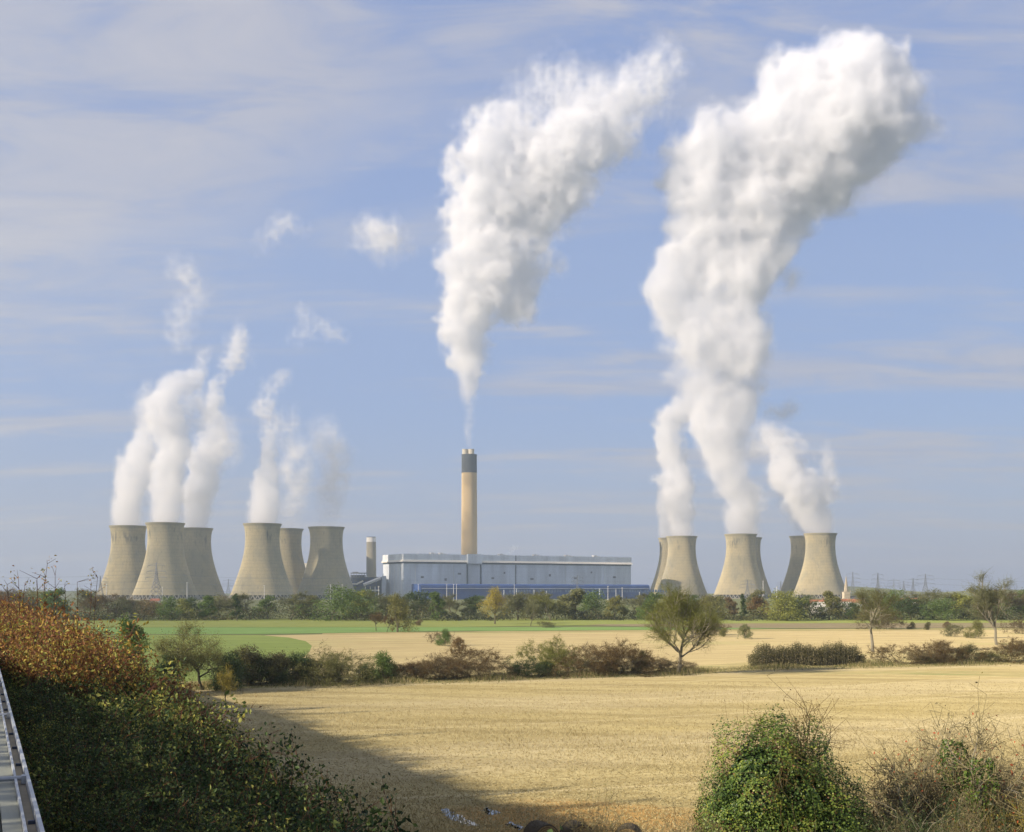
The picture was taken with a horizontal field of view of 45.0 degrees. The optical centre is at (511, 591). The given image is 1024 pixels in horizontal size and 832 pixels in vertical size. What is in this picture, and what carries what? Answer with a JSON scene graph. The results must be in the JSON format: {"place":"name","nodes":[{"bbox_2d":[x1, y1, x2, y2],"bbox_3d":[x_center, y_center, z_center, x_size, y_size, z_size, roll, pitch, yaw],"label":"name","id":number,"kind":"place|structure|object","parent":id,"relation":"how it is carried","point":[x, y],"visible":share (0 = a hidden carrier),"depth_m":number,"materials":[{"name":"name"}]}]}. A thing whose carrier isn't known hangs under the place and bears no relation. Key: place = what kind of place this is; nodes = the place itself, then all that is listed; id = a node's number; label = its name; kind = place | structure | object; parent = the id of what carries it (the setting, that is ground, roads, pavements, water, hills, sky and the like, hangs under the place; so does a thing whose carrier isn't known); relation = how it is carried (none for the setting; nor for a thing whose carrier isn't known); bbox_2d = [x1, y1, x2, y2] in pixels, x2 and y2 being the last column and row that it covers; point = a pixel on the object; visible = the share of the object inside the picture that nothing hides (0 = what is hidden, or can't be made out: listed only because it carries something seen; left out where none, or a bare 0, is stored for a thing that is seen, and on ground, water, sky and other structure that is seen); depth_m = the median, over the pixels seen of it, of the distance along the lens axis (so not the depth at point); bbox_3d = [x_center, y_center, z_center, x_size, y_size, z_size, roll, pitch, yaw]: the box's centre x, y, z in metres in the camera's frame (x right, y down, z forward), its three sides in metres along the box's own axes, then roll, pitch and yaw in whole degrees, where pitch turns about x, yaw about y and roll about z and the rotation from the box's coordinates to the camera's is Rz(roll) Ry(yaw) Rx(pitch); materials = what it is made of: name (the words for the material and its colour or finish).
{"place":"outdoors","nodes":[
{"label":"outdoors","id":0,"kind":"place"},
{"bbox_2d":[5,674,114,831],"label":"embankment terrain","id":1,"kind":"structure","parent":0,"point":[34,783],"depth_m":12.56,"materials":[{"name":"green plant"}]},
{"bbox_2d":[0,671,44,831],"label":"bridge parapet","id":2,"kind":"structure","parent":1,"relation":"on","point":[19,810],"depth_m":7.95,"materials":[{"name":"metal"}]},
{"bbox_2d":[0,595,208,720],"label":"golden leaved undergrowth","id":3,"kind":"object","parent":1,"relation":"on","point":[35,656],"visible":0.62,"depth_m":24.26,"materials":[{"name":"orange plant"}]},
{"bbox_2d":[0,589,280,775],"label":"red scrub undergrowth","id":4,"kind":"object","parent":1,"relation":"on","point":[190,692],"depth_m":46.00,"materials":[{"name":"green plant"}]},
{"bbox_2d":[5,673,331,831],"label":"bramble undergrowth","id":5,"kind":"object","parent":1,"relation":"on","point":[63,813],"visible":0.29,"depth_m":10.59,"materials":[{"name":"green plant"}]},
{"bbox_2d":[14,657,345,819],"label":"pale leaved undergrowth","id":6,"kind":"object","parent":1,"relation":"on","point":[183,703],"visible":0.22,"depth_m":20.03,"materials":[{"name":"green plant"}]},
{"bbox_2d":[0,630,562,831],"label":"bramble undergrowth","id":7,"kind":"object","parent":1,"relation":"on","point":[298,809],"visible":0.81,"depth_m":13.31,"materials":[{"name":"green plant"}]},
{"bbox_2d":[85,635,311,680],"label":"green field","id":8,"kind":"structure","parent":0,"point":[266,644],"depth_m":280.86,"materials":[{"name":"green plant"}]},
{"bbox_2d":[78,627,762,633],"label":"bright green field","id":9,"kind":"structure","parent":0,"point":[243,630],"depth_m":392.97,"materials":[{"name":"green plant"}]},
{"bbox_2d":[381,553,632,598],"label":"boiler house","id":10,"kind":"structure","parent":0,"point":[403,573],"depth_m":2050.49,"materials":[{"name":"metal"}]},
{"bbox_2d":[0,0,1023,592],"label":"sky","id":11,"kind":"structure","parent":0,"point":[708,270],"materials":[{"name":"blue"}]},
{"bbox_2d":[4,593,1022,634],"bbox_3d":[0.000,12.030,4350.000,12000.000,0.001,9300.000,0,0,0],"label":"ground","id":12,"kind":"structure","parent":0,"point":[254,603],"depth_m":718.04,"materials":[{"name":"green plant"}]},
{"bbox_2d":[96,525,146,599],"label":"cooling tower","id":13,"kind":"structure","parent":12,"relation":"on","point":[126,556],"depth_m":1885.05,"materials":[{"name":"concrete"}]},
{"bbox_2d":[130,522,201,599],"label":"cooling tower","id":14,"kind":"structure","parent":12,"relation":"on","point":[165,548],"depth_m":1802.73,"materials":[{"name":"concrete"}]},
{"bbox_2d":[183,527,225,598],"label":"cooling tower","id":15,"kind":"structure","parent":12,"relation":"on","point":[198,551],"depth_m":1954.29,"materials":[{"name":"concrete"}]},
{"bbox_2d":[226,523,298,599],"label":"cooling tower","id":16,"kind":"structure","parent":12,"relation":"on","point":[262,557],"depth_m":1822.41,"materials":[{"name":"concrete"}]},
{"bbox_2d":[280,528,304,593],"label":"cooling tower","id":17,"kind":"structure","parent":12,"relation":"on","point":[291,551],"depth_m":1970.42,"materials":[{"name":"concrete"}]},
{"bbox_2d":[297,526,354,599],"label":"cooling tower","id":18,"kind":"structure","parent":12,"relation":"on","point":[326,563],"depth_m":1917.57,"materials":[{"name":"concrete"}]},
{"bbox_2d":[350,572,385,598],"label":"coal plant","id":19,"kind":"object","parent":12,"relation":"on","point":[364,582],"visible":0.7,"depth_m":2000.00,"materials":[{"name":"metal"}]},
{"bbox_2d":[366,537,375,576],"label":"short chimney","id":20,"kind":"object","parent":12,"relation":"on","point":[371,557],"visible":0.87,"depth_m":2043.11,"materials":[{"name":"grey concrete"}]},
{"bbox_2d":[461,449,476,554],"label":"chimney","id":21,"kind":"object","parent":12,"relation":"on","point":[469,508],"visible":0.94,"depth_m":2138.50,"materials":[{"name":"concrete"}]},
{"bbox_2d":[412,584,663,599],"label":"turbine shed","id":22,"kind":"structure","parent":12,"relation":"on","point":[464,591],"depth_m":1984.47,"materials":[{"name":"blue metal"}]},
{"bbox_2d":[650,537,667,593],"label":"cooling tower","id":23,"kind":"structure","parent":12,"relation":"on","point":[663,543],"depth_m":2318.75,"materials":[{"name":"concrete"}]},
{"bbox_2d":[655,536,707,597],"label":"cooling tower","id":24,"kind":"structure","parent":12,"relation":"on","point":[681,568],"depth_m":2241.69,"materials":[{"name":"concrete"}]},
{"bbox_2d":[713,534,769,598],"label":"cooling tower","id":25,"kind":"structure","parent":12,"relation":"on","point":[740,566],"depth_m":2158.49,"materials":[{"name":"concrete"}]},
{"bbox_2d":[755,537,773,597],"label":"cooling tower","id":26,"kind":"structure","parent":12,"relation":"on","point":[758,559],"depth_m":2299.37,"materials":[{"name":"concrete"}]},
{"bbox_2d":[778,535,805,597],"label":"cooling tower","id":27,"kind":"structure","parent":12,"relation":"on","point":[797,557],"depth_m":2237.83,"materials":[{"name":"concrete"}]},
{"bbox_2d":[792,533,844,598],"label":"cooling tower","id":28,"kind":"structure","parent":12,"relation":"on","point":[820,572],"depth_m":2130.43,"materials":[{"name":"concrete"}]},
{"bbox_2d":[61,618,1023,626],"bbox_3d":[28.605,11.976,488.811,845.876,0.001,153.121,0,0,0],"label":"olive pasture field","id":29,"kind":"structure","parent":0,"point":[275,622],"depth_m":482.06,"materials":[{"name":"green plant"}]},
{"bbox_2d":[33,587,70,615],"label":"tree","id":30,"kind":"object","parent":29,"relation":"on","point":[49,600],"visible":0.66,"depth_m":522.45,"materials":[{"name":"green plant"}]},
{"bbox_2d":[76,592,123,620],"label":"tree","id":31,"kind":"object","parent":29,"relation":"on","point":[101,598],"visible":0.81,"depth_m":513.54,"materials":[{"name":"green plant"}]},
{"bbox_2d":[153,594,182,620],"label":"tree","id":32,"kind":"object","parent":29,"relation":"on","point":[169,601],"visible":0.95,"depth_m":514.12,"materials":[{"name":"green plant"}]},
{"bbox_2d":[197,595,217,618],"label":"tree","id":33,"kind":"object","parent":29,"relation":"on","point":[208,602],"visible":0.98,"depth_m":521.94,"materials":[{"name":"green plant"}]},
{"bbox_2d":[212,592,257,619],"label":"tree","id":34,"kind":"object","parent":29,"relation":"on","point":[242,597],"visible":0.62,"depth_m":532.47,"materials":[{"name":"green plant"}]},
{"bbox_2d":[268,589,314,619],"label":"tree","id":35,"kind":"object","parent":29,"relation":"on","point":[293,599],"visible":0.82,"depth_m":526.01,"materials":[{"name":"green plant"}]},
{"bbox_2d":[289,582,373,620],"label":"tree","id":36,"kind":"object","parent":29,"relation":"on","point":[343,602],"visible":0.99,"depth_m":511.65,"materials":[{"name":"green plant"}]},
{"bbox_2d":[355,588,431,617],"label":"tree","id":37,"kind":"object","parent":29,"relation":"on","point":[382,600],"visible":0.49,"depth_m":524.00,"materials":[{"name":"green plant"}]},
{"bbox_2d":[401,590,433,618],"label":"tree","id":38,"kind":"object","parent":29,"relation":"on","point":[416,596],"visible":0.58,"depth_m":539.65,"materials":[{"name":"green plant"}]},
{"bbox_2d":[428,591,446,620],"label":"tree","id":39,"kind":"object","parent":29,"relation":"on","point":[437,601],"visible":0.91,"depth_m":514.51,"materials":[{"name":"green plant"}]},
{"bbox_2d":[425,591,472,619],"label":"tree","id":40,"kind":"object","parent":29,"relation":"on","point":[450,604],"visible":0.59,"depth_m":535.68,"materials":[{"name":"green plant"}]},
{"bbox_2d":[474,585,510,623],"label":"tree","id":41,"kind":"object","parent":29,"relation":"on","point":[493,599],"visible":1,"depth_m":459.29,"materials":[{"name":"yellow plant"}]},
{"bbox_2d":[488,590,544,619],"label":"tree","id":42,"kind":"object","parent":29,"relation":"on","point":[515,598],"visible":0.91,"depth_m":517.21,"materials":[{"name":"green plant"}]},
{"bbox_2d":[23,601,1023,620],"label":"undergrowth","id":43,"kind":"object","parent":29,"relation":"on","point":[466,616],"visible":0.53,"depth_m":523.06,"materials":[{"name":"green plant"}]},
{"bbox_2d":[521,590,565,620],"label":"tree","id":44,"kind":"object","parent":29,"relation":"on","point":[543,601],"visible":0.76,"depth_m":516.75,"materials":[{"name":"green plant"}]},
{"bbox_2d":[554,588,597,619],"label":"tree","id":45,"kind":"object","parent":29,"relation":"on","point":[573,599],"visible":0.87,"depth_m":531.19,"materials":[{"name":"green plant"}]},
{"bbox_2d":[565,588,629,618],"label":"tree","id":46,"kind":"object","parent":29,"relation":"on","point":[591,601],"visible":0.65,"depth_m":549.97,"materials":[{"name":"green plant"}]},
{"bbox_2d":[602,595,628,619],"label":"tree","id":47,"kind":"object","parent":29,"relation":"on","point":[613,605],"visible":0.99,"depth_m":523.05,"materials":[{"name":"green plant"}]},
{"bbox_2d":[634,591,663,620],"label":"tree","id":48,"kind":"object","parent":29,"relation":"on","point":[651,596],"visible":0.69,"depth_m":512.45,"materials":[{"name":"green plant"}]},
{"bbox_2d":[700,594,729,618],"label":"tree","id":49,"kind":"object","parent":29,"relation":"on","point":[713,599],"visible":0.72,"depth_m":531.79,"materials":[{"name":"green plant"}]},
{"bbox_2d":[758,586,809,620],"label":"tree","id":50,"kind":"object","parent":29,"relation":"on","point":[783,613],"visible":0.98,"depth_m":510.80,"materials":[{"name":"green plant"}]},
{"bbox_2d":[813,590,845,619],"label":"tree","id":51,"kind":"object","parent":29,"relation":"on","point":[829,596],"visible":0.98,"depth_m":522.76,"materials":[{"name":"green plant"}]},
{"bbox_2d":[892,597,933,619],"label":"tree","id":52,"kind":"object","parent":29,"relation":"on","point":[910,605],"visible":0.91,"depth_m":522.17,"materials":[{"name":"green plant"}]},
{"bbox_2d":[902,588,964,616],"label":"tree","id":53,"kind":"object","parent":29,"relation":"on","point":[933,595],"visible":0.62,"depth_m":541.64,"materials":[{"name":"green plant"}]},
{"bbox_2d":[914,596,976,620],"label":"tree","id":54,"kind":"object","parent":29,"relation":"on","point":[944,609],"visible":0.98,"depth_m":513.37,"materials":[{"name":"green plant"}]},
{"bbox_2d":[965,587,1023,619],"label":"tree","id":55,"kind":"object","parent":29,"relation":"on","point":[1016,601],"visible":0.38,"depth_m":522.73,"materials":[{"name":"green plant"}]},
{"bbox_2d":[168,656,1023,691],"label":"field margin","id":56,"kind":"object","parent":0,"point":[736,665],"visible":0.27,"depth_m":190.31,"materials":[{"name":"green plant"}]},
{"bbox_2d":[207,642,274,685],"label":"hedge shrub","id":57,"kind":"object","parent":56,"relation":"on","point":[248,656],"visible":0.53,"depth_m":157.19,"materials":[{"name":"green plant"}]},
{"bbox_2d":[240,654,283,685],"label":"hedge shrub","id":58,"kind":"object","parent":56,"relation":"on","point":[261,668],"visible":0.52,"depth_m":158.07,"materials":[{"name":"green plant"}]},
{"bbox_2d":[261,649,301,683],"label":"hedge shrub","id":59,"kind":"object","parent":56,"relation":"on","point":[280,658],"visible":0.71,"depth_m":159.57,"materials":[{"name":"green plant"}]},
{"bbox_2d":[270,651,313,684],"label":"hedge shrub","id":60,"kind":"object","parent":56,"relation":"on","point":[296,659],"visible":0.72,"depth_m":160.04,"materials":[{"name":"green plant"}]},
{"bbox_2d":[264,639,384,688],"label":"hedge shrub","id":61,"kind":"object","parent":56,"relation":"on","point":[330,664],"visible":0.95,"depth_m":158.66,"materials":[{"name":"green plant"}]},
{"bbox_2d":[360,650,399,681],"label":"hedge shrub","id":62,"kind":"object","parent":56,"relation":"on","point":[386,661],"visible":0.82,"depth_m":164.85,"materials":[{"name":"green plant"}]},
{"bbox_2d":[373,654,465,680],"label":"hedge shrub","id":63,"kind":"object","parent":56,"relation":"on","point":[408,665],"visible":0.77,"depth_m":165.49,"materials":[{"name":"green plant"}]},
{"bbox_2d":[405,652,473,680],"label":"hedge shrub","id":64,"kind":"object","parent":56,"relation":"on","point":[440,661],"visible":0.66,"depth_m":168.17,"materials":[{"name":"brown plant"}]},
{"bbox_2d":[406,642,513,677],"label":"hedge shrub","id":65,"kind":"object","parent":56,"relation":"on","point":[454,654],"visible":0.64,"depth_m":170.61,"materials":[{"name":"green plant"}]},
{"bbox_2d":[449,661,524,679],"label":"hedge shrub","id":66,"kind":"object","parent":56,"relation":"on","point":[477,670],"visible":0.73,"depth_m":169.11,"materials":[{"name":"brown plant"}]},
{"bbox_2d":[491,656,563,677],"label":"hedge shrub","id":67,"kind":"object","parent":56,"relation":"on","point":[533,668],"visible":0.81,"depth_m":172.63,"materials":[{"name":"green plant"}]},
{"bbox_2d":[505,634,591,675],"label":"bush","id":68,"kind":"object","parent":56,"relation":"on","point":[551,654],"visible":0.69,"depth_m":177.93,"materials":[{"name":"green plant"}]},
{"bbox_2d":[527,638,627,678],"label":"hedge shrub","id":69,"kind":"object","parent":56,"relation":"on","point":[589,655],"visible":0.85,"depth_m":174.43,"materials":[{"name":"green plant"}]},
{"bbox_2d":[584,634,665,676],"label":"hedge shrub","id":70,"kind":"object","parent":56,"relation":"on","point":[622,655],"visible":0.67,"depth_m":177.82,"materials":[{"name":"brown plant"}]},
{"bbox_2d":[617,654,685,673],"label":"hedge shrub","id":71,"kind":"object","parent":56,"relation":"on","point":[655,664],"visible":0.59,"depth_m":180.56,"materials":[{"name":"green plant"}]},
{"bbox_2d":[633,574,732,672],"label":"tree","id":72,"kind":"object","parent":56,"relation":"on","point":[675,612],"visible":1,"depth_m":178.41,"materials":[{"name":"green plant"}]},
{"bbox_2d":[747,640,866,666],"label":"hedge","id":73,"kind":"object","parent":56,"relation":"on","point":[828,654],"visible":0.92,"depth_m":199.24,"materials":[{"name":"green plant"}]},
{"bbox_2d":[859,640,956,664],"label":"hedge shrub","id":74,"kind":"object","parent":56,"relation":"on","point":[882,650],"visible":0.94,"depth_m":203.39,"materials":[{"name":"brown plant"}]},
{"bbox_2d":[907,638,988,664],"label":"hedge shrub","id":75,"kind":"object","parent":56,"relation":"on","point":[946,645],"visible":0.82,"depth_m":204.72,"materials":[{"name":"brown plant"}]},
{"bbox_2d":[977,635,1023,663],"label":"hedge shrub","id":76,"kind":"object","parent":56,"relation":"on","point":[1017,649],"visible":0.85,"depth_m":210.49,"materials":[{"name":"brown plant"}]},
{"bbox_2d":[169,664,1023,831],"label":"stubble field","id":77,"kind":"structure","parent":0,"point":[742,679],"depth_m":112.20,"materials":[{"name":"beige plant"}]},
{"bbox_2d":[112,612,152,671],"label":"tree","id":78,"kind":"object","parent":77,"relation":"on","point":[141,632],"visible":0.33,"depth_m":140.61,"materials":[{"name":"green plant"}]},
{"bbox_2d":[148,616,242,689],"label":"tree","id":79,"kind":"object","parent":77,"relation":"on","point":[182,653],"visible":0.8,"depth_m":149.20,"materials":[{"name":"green plant"}]},
{"bbox_2d":[215,665,238,711],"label":"tree","id":80,"kind":"object","parent":77,"relation":"on","point":[228,676],"visible":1,"depth_m":122.83,"materials":[{"name":"green plant"}]},
{"bbox_2d":[207,650,251,690],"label":"bush","id":81,"kind":"object","parent":77,"relation":"on","point":[232,661],"visible":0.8,"depth_m":149.25,"materials":[{"name":"green plant"}]},
{"bbox_2d":[523,819,559,831],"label":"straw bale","id":82,"kind":"object","parent":77,"relation":"on","point":[535,825],"visible":0.97,"depth_m":57.13},
{"bbox_2d":[539,761,806,831],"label":"bush","id":83,"kind":"object","parent":77,"relation":"on","point":[604,829],"visible":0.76,"depth_m":34.45,"materials":[{"name":"brown plant"}]},
{"bbox_2d":[686,668,882,831],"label":"bush","id":84,"kind":"object","parent":77,"relation":"on","point":[773,784],"visible":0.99,"depth_m":34.22,"materials":[{"name":"green plant"}]},
{"bbox_2d":[833,776,973,831],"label":"bush","id":85,"kind":"object","parent":77,"relation":"on","point":[945,816],"visible":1,"depth_m":31.72,"materials":[{"name":"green plant"}]},
{"bbox_2d":[853,763,974,831],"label":"bush","id":86,"kind":"object","parent":77,"relation":"on","point":[949,803],"visible":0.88,"depth_m":32.98,"materials":[{"name":"green plant"}]},
{"bbox_2d":[824,769,1016,831],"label":"bush","id":87,"kind":"object","parent":77,"relation":"on","point":[922,817],"visible":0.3,"depth_m":35.92,"materials":[{"name":"green plant"}]},
{"bbox_2d":[838,762,1008,831],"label":"bush","id":88,"kind":"object","parent":77,"relation":"on","point":[870,798],"visible":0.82,"depth_m":33.76,"materials":[{"name":"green plant"}]},
{"bbox_2d":[834,756,1023,831],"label":"bush","id":89,"kind":"object","parent":77,"relation":"on","point":[982,824],"visible":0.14,"depth_m":36.04,"materials":[{"name":"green plant"}]},
{"bbox_2d":[847,672,1023,831],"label":"bush","id":90,"kind":"object","parent":77,"relation":"on","point":[896,784],"visible":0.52,"depth_m":36.49,"materials":[{"name":"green plant"}]},
{"bbox_2d":[882,708,1023,831],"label":"bush","id":91,"kind":"object","parent":77,"relation":"on","point":[994,756],"visible":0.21,"depth_m":38.58,"materials":[{"name":"brown plant"}]},
{"bbox_2d":[935,739,970,828],"bbox_3d":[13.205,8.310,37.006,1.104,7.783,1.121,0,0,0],"label":"ivy clump","id":92,"kind":"object","parent":77,"relation":"on","point":[947,755],"visible":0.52,"depth_m":36.87,"materials":[{"name":"green plant"}]},
{"bbox_2d":[932,763,1023,831],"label":"bush","id":93,"kind":"object","parent":77,"relation":"on","point":[1017,825],"visible":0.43,"depth_m":35.67,"materials":[{"name":"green plant"}]},
{"bbox_2d":[960,756,1000,830],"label":"ivy clump","id":94,"kind":"object","parent":77,"relation":"on","point":[981,794],"visible":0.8,"depth_m":35.89,"materials":[{"name":"green plant"}]},
{"bbox_2d":[264,630,1023,675],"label":"stubble field","id":95,"kind":"structure","parent":0,"point":[730,647],"depth_m":292.23,"materials":[{"name":"beige plant"}]},
{"bbox_2d":[845,584,903,650],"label":"tree","id":96,"kind":"object","parent":95,"relation":"on","point":[877,601],"visible":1,"depth_m":245.97,"materials":[{"name":"green plant"}]},
{"bbox_2d":[961,566,1022,644],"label":"tree","id":97,"kind":"object","parent":95,"relation":"on","point":[988,600],"visible":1,"depth_m":276.87,"materials":[{"name":"green plant"}]},
{"bbox_2d":[322,628,1023,633],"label":"grass verge","id":98,"kind":"object","parent":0,"point":[673,630],"depth_m":381.67,"materials":[{"name":"plant"}]},
{"bbox_2d":[386,593,418,631],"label":"tree","id":99,"kind":"object","parent":98,"relation":"on","point":[399,615],"visible":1,"depth_m":366.10,"materials":[{"name":"green plant"}]},
{"bbox_2d":[855,604,905,629],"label":"bush","id":100,"kind":"object","parent":98,"relation":"on","point":[894,621],"visible":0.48,"depth_m":392.80,"materials":[{"name":"green plant"}]},
{"bbox_2d":[597,623,1023,627],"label":"ploughed field","id":101,"kind":"structure","parent":0,"point":[821,625],"depth_m":438.72,"materials":[{"name":"beige soil"}]},
{"bbox_2d":[742,670,1023,675],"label":"farm track","id":102,"kind":"structure","parent":0,"point":[992,673],"depth_m":183.73,"materials":[{"name":"brown soil"}]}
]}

